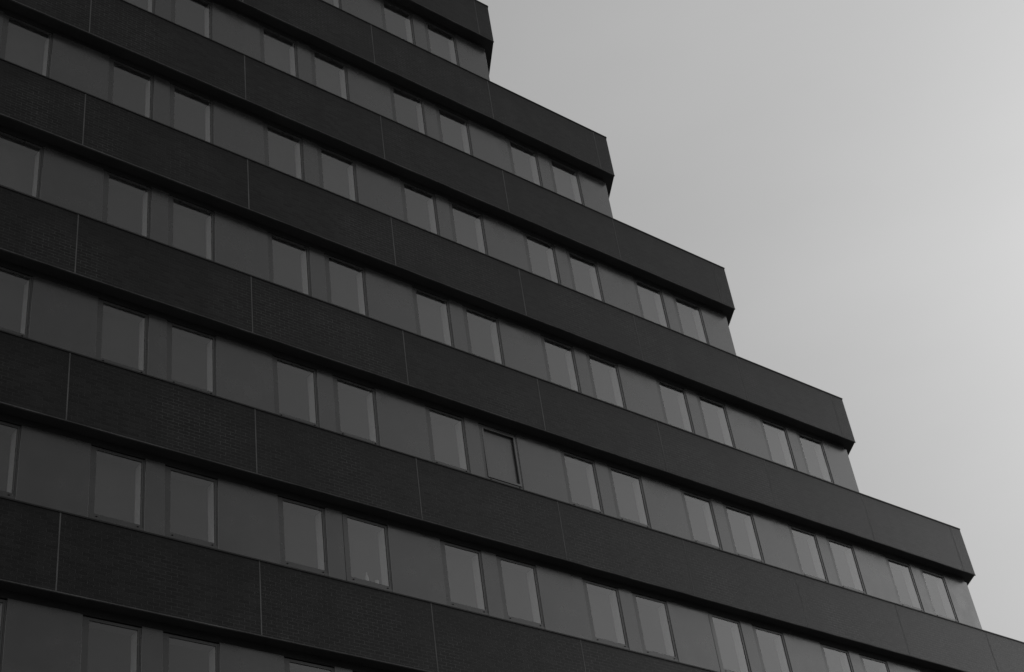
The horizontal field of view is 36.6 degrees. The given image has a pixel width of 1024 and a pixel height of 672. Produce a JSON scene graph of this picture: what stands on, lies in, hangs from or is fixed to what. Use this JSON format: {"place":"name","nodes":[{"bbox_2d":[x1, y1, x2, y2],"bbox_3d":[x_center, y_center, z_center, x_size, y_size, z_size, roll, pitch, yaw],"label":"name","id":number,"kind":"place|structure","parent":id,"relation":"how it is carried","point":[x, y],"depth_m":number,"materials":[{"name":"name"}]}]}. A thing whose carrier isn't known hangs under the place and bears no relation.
{"place":"outdoors","nodes":[
{"label":"outdoors","id":0,"kind":"place"},
{"bbox_2d":[0,0,1023,671],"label":"office building","id":1,"kind":"structure","parent":0,"point":[312,312],"depth_m":34.14,"materials":[{"name":"brick"}]},
{"bbox_2d":[0,599,6,671],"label":"window","id":2,"kind":"structure","parent":1,"relation":"in","point":[3,603],"depth_m":24.70,"materials":[{"name":"glass"}]},
{"bbox_2d":[0,421,20,498],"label":"window","id":3,"kind":"structure","parent":1,"relation":"in","point":[9,433],"depth_m":26.73,"materials":[{"name":"glass"}]},
{"bbox_2d":[0,267,32,337],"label":"window","id":4,"kind":"structure","parent":1,"relation":"in","point":[15,287],"depth_m":28.76,"materials":[{"name":"glass"}]},
{"bbox_2d":[0,131,43,198],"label":"window","id":5,"kind":"structure","parent":1,"relation":"in","point":[21,160],"depth_m":30.75,"materials":[{"name":"glass"}]},
{"bbox_2d":[0,14,52,76],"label":"window","id":6,"kind":"structure","parent":1,"relation":"in","point":[23,44],"depth_m":32.76,"materials":[{"name":"glass"}]},
{"bbox_2d":[80,616,140,671],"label":"window","id":7,"kind":"structure","parent":1,"relation":"in","point":[107,646],"depth_m":25.93,"materials":[{"name":"glass"}]},
{"bbox_2d":[88,446,144,530],"bbox_3d":[-7.089,2.846,27.594,1.060,1.679,0.274,20,-46,-33],"label":"window","id":8,"kind":"structure","parent":1,"relation":"in","point":[117,480],"depth_m":27.82,"materials":[{"name":"glass"}]},
{"bbox_2d":[95,299,147,373],"bbox_3d":[-7.511,0.166,29.642,1.060,1.679,0.274,20,-46,-33],"label":"window","id":9,"kind":"structure","parent":1,"relation":"in","point":[122,332],"depth_m":29.90,"materials":[{"name":"glass"}]},
{"bbox_2d":[102,171,150,237],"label":"window","id":10,"kind":"structure","parent":1,"relation":"in","point":[126,205],"depth_m":31.98,"materials":[{"name":"glass"}]},
{"bbox_2d":[107,58,153,118],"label":"window","id":11,"kind":"structure","parent":1,"relation":"in","point":[129,88],"depth_m":34.06,"materials":[{"name":"glass"}]},
{"bbox_2d":[124,0,154,13],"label":"window","id":12,"kind":"structure","parent":1,"relation":"in","point":[149,5],"depth_m":35.98,"materials":[{"name":"glass"}]},
{"bbox_2d":[163,633,218,671],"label":"window","id":13,"kind":"structure","parent":1,"relation":"in","point":[180,654],"depth_m":26.80,"materials":[{"name":"glass"}]},
{"bbox_2d":[164,466,217,548],"bbox_3d":[-5.934,3.276,28.395,1.080,1.679,0.274,20,-46,-33],"label":"window","id":14,"kind":"structure","parent":1,"relation":"in","point":[191,506],"depth_m":28.62,"materials":[{"name":"glass"}]},
{"bbox_2d":[166,321,215,394],"bbox_3d":[-6.356,0.596,30.443,1.080,1.679,0.274,20,-46,-33],"label":"window","id":15,"kind":"structure","parent":1,"relation":"in","point":[191,354],"depth_m":30.71,"materials":[{"name":"glass"}]},
{"bbox_2d":[169,84,212,143],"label":"window","id":16,"kind":"structure","parent":1,"relation":"in","point":[190,113],"depth_m":34.86,"materials":[{"name":"glass"}]},
{"bbox_2d":[168,195,214,261],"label":"window","id":17,"kind":"structure","parent":1,"relation":"in","point":[190,226],"depth_m":32.78,"materials":[{"name":"glass"}]},
{"bbox_2d":[171,0,211,38],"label":"window","id":18,"kind":"structure","parent":1,"relation":"in","point":[194,15],"depth_m":36.94,"materials":[{"name":"glass"}]},
{"bbox_2d":[259,25,298,77],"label":"window","id":19,"kind":"structure","parent":1,"relation":"in","point":[278,51],"depth_m":38.24,"materials":[{"name":"glass"}]},
{"bbox_2d":[263,123,304,180],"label":"window","id":20,"kind":"structure","parent":1,"relation":"in","point":[283,151],"depth_m":36.17,"materials":[{"name":"glass"}]},
{"bbox_2d":[267,232,311,295],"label":"window","id":21,"kind":"structure","parent":1,"relation":"in","point":[289,261],"depth_m":34.09,"materials":[{"name":"glass"}]},
{"bbox_2d":[272,356,319,426],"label":"window","id":22,"kind":"structure","parent":1,"relation":"in","point":[294,385],"depth_m":32.01,"materials":[{"name":"glass"}]},
{"bbox_2d":[278,497,328,575],"bbox_3d":[-4.067,3.972,29.690,1.060,1.679,0.274,20,-46,-33],"label":"window","id":23,"kind":"structure","parent":1,"relation":"in","point":[302,528],"depth_m":29.93,"materials":[{"name":"glass"}]},
{"bbox_2d":[284,658,333,671],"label":"window","id":24,"kind":"structure","parent":1,"relation":"in","point":[290,665],"depth_m":28.08,"materials":[{"name":"glass"}]},
{"bbox_2d":[310,48,349,100],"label":"window","id":25,"kind":"structure","parent":1,"relation":"in","point":[329,74],"depth_m":39.05,"materials":[{"name":"glass"}]},
{"bbox_2d":[323,0,341,8],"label":"window","id":26,"kind":"structure","parent":1,"relation":"in","point":[337,3],"depth_m":40.94,"materials":[{"name":"glass"}]},
{"bbox_2d":[317,146,358,202],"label":"window","id":27,"kind":"structure","parent":1,"relation":"in","point":[337,173],"depth_m":36.97,"materials":[{"name":"glass"}]},
{"bbox_2d":[324,254,368,316],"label":"window","id":28,"kind":"structure","parent":1,"relation":"in","point":[345,281],"depth_m":34.89,"materials":[{"name":"glass"}]},
{"bbox_2d":[333,376,379,444],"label":"window","id":29,"kind":"structure","parent":1,"relation":"in","point":[355,404],"depth_m":32.82,"materials":[{"name":"glass"}]},
{"bbox_2d":[342,514,392,591],"bbox_3d":[-2.908,4.397,30.485,1.080,1.679,0.274,21,-46,-34],"label":"window","id":30,"kind":"structure","parent":1,"relation":"in","point":[366,545],"depth_m":30.73,"materials":[{"name":"glass"}]},
{"bbox_2d":[380,0,415,44],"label":"window","id":31,"kind":"structure","parent":1,"relation":"in","point":[395,20],"depth_m":42.42,"materials":[{"name":"glass"}]},
{"bbox_2d":[389,85,427,134],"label":"window","id":32,"kind":"structure","parent":1,"relation":"in","point":[408,110],"depth_m":40.34,"materials":[{"name":"glass"}]},
{"bbox_2d":[400,180,439,234],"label":"window","id":33,"kind":"structure","parent":1,"relation":"in","point":[419,205],"depth_m":38.27,"materials":[{"name":"glass"}]},
{"bbox_2d":[412,287,453,346],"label":"window","id":34,"kind":"structure","parent":1,"relation":"in","point":[432,312],"depth_m":36.19,"materials":[{"name":"glass"}]},
{"bbox_2d":[424,20,458,65],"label":"window","id":35,"kind":"structure","parent":1,"relation":"in","point":[440,42],"depth_m":43.22,"materials":[{"name":"glass"}]},
{"bbox_2d":[425,406,470,472],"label":"window","id":36,"kind":"structure","parent":1,"relation":"in","point":[446,432],"depth_m":34.12,"materials":[{"name":"glass"}]},
{"bbox_2d":[435,106,472,154],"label":"window","id":37,"kind":"structure","parent":1,"relation":"in","point":[453,129],"depth_m":41.15,"materials":[{"name":"glass"}]},
{"bbox_2d":[440,541,488,614],"bbox_3d":[-1.044,5.098,31.785,1.060,1.679,0.274,20,-46,-33],"label":"window","id":38,"kind":"structure","parent":1,"relation":"in","point":[464,581],"depth_m":32.04,"materials":[{"name":"glass"}]},
{"bbox_2d":[448,201,487,254],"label":"window","id":39,"kind":"structure","parent":1,"relation":"in","point":[467,225],"depth_m":39.08,"materials":[{"name":"glass"}]},
{"bbox_2d":[462,306,504,364],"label":"window","id":40,"kind":"structure","parent":1,"relation":"in","point":[483,336],"depth_m":37.00,"materials":[{"name":"glass"}]},
{"bbox_2d":[478,424,523,488],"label":"window","id":41,"kind":"structure","parent":1,"relation":"in","point":[500,455],"depth_m":34.68,"materials":[{"name":"glass"}]},
{"bbox_2d":[496,556,544,628],"bbox_3d":[0.111,5.528,32.586,1.080,1.679,0.274,20,-46,-33],"label":"window","id":42,"kind":"structure","parent":1,"relation":"in","point":[521,601],"depth_m":32.84,"materials":[{"name":"glass"}]},
{"bbox_2d":[506,138,542,186],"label":"window","id":43,"kind":"structure","parent":1,"relation":"in","point":[524,161],"depth_m":42.45,"materials":[{"name":"glass"}]},
{"bbox_2d":[523,232,560,283],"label":"window","id":44,"kind":"structure","parent":1,"relation":"in","point":[541,256],"depth_m":40.37,"materials":[{"name":"glass"}]},
{"bbox_2d":[540,335,580,392],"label":"window","id":45,"kind":"structure","parent":1,"relation":"in","point":[560,363],"depth_m":38.30,"materials":[{"name":"glass"}]},
{"bbox_2d":[548,158,583,204],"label":"window","id":46,"kind":"structure","parent":1,"relation":"in","point":[566,182],"depth_m":43.25,"materials":[{"name":"glass"}]},
{"bbox_2d":[560,450,603,513],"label":"window","id":47,"kind":"structure","parent":1,"relation":"in","point":[580,475],"depth_m":36.23,"materials":[{"name":"glass"}]},
{"bbox_2d":[566,250,603,301],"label":"window","id":48,"kind":"structure","parent":1,"relation":"in","point":[584,273],"depth_m":41.18,"materials":[{"name":"glass"}]},
{"bbox_2d":[582,579,628,649],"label":"window","id":49,"kind":"structure","parent":1,"relation":"in","point":[607,626],"depth_m":34.14,"materials":[{"name":"glass"}]},
{"bbox_2d":[585,352,625,408],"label":"window","id":50,"kind":"structure","parent":1,"relation":"in","point":[604,374],"depth_m":39.10,"materials":[{"name":"glass"}]},
{"bbox_2d":[607,466,650,527],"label":"window","id":51,"kind":"structure","parent":1,"relation":"in","point":[627,488],"depth_m":37.03,"materials":[{"name":"glass"}]},
{"bbox_2d":[633,279,669,327],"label":"window","id":52,"kind":"structure","parent":1,"relation":"in","point":[650,299],"depth_m":42.48,"materials":[{"name":"glass"}]},
{"bbox_2d":[632,593,678,661],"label":"window","id":53,"kind":"structure","parent":1,"relation":"in","point":[652,615],"depth_m":34.95,"materials":[{"name":"glass"}]},
{"bbox_2d":[655,379,694,432],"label":"window","id":54,"kind":"structure","parent":1,"relation":"in","point":[674,404],"depth_m":40.40,"materials":[{"name":"glass"}]},
{"bbox_2d":[672,295,708,343],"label":"window","id":55,"kind":"structure","parent":1,"relation":"in","point":[689,315],"depth_m":43.28,"materials":[{"name":"glass"}]},
{"bbox_2d":[680,490,721,549],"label":"window","id":56,"kind":"structure","parent":1,"relation":"in","point":[700,517],"depth_m":38.33,"materials":[{"name":"glass"}]},
{"bbox_2d":[696,394,734,447],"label":"window","id":57,"kind":"structure","parent":1,"relation":"in","point":[714,416],"depth_m":41.21,"materials":[{"name":"glass"}]},
{"bbox_2d":[708,613,750,671],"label":"window","id":58,"kind":"structure","parent":1,"relation":"in","point":[729,643],"depth_m":36.27,"materials":[{"name":"glass"}]},
{"bbox_2d":[723,504,764,562],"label":"window","id":59,"kind":"structure","parent":1,"relation":"in","point":[741,525],"depth_m":39.13,"materials":[{"name":"glass"}]},
{"bbox_2d":[752,626,791,671],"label":"window","id":60,"kind":"structure","parent":1,"relation":"in","point":[771,647],"depth_m":37.17,"materials":[{"name":"glass"}]},
{"bbox_2d":[759,418,796,469],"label":"window","id":61,"kind":"structure","parent":1,"relation":"in","point":[775,436],"depth_m":42.51,"materials":[{"name":"glass"}]},
{"bbox_2d":[788,525,827,581],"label":"window","id":62,"kind":"structure","parent":1,"relation":"in","point":[805,544],"depth_m":40.43,"materials":[{"name":"glass"}]},
{"bbox_2d":[796,432,833,482],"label":"window","id":63,"kind":"structure","parent":1,"relation":"in","point":[813,453],"depth_m":43.32,"materials":[{"name":"glass"}]},
{"bbox_2d":[820,644,853,671],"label":"window","id":64,"kind":"structure","parent":1,"relation":"in","point":[836,660],"depth_m":38.59,"materials":[{"name":"glass"}]},
{"bbox_2d":[826,538,865,593],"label":"window","id":65,"kind":"structure","parent":1,"relation":"in","point":[848,574],"depth_m":41.24,"materials":[{"name":"glass"}]},
{"bbox_2d":[859,655,888,671],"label":"window","id":66,"kind":"structure","parent":1,"relation":"in","point":[868,664],"depth_m":39.44,"materials":[{"name":"glass"}]},
{"bbox_2d":[885,557,923,611],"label":"window","id":67,"kind":"structure","parent":1,"relation":"in","point":[901,575],"depth_m":42.53,"materials":[{"name":"glass"}]},
{"bbox_2d":[919,568,957,621],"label":"window","id":68,"kind":"structure","parent":1,"relation":"in","point":[935,585],"depth_m":43.35,"materials":[{"name":"glass"}]},
{"bbox_2d":[478,0,1023,641],"label":"sky","id":69,"kind":"structure","parent":0,"point":[853,170],"materials":[{"name":"grey"}]}
]}

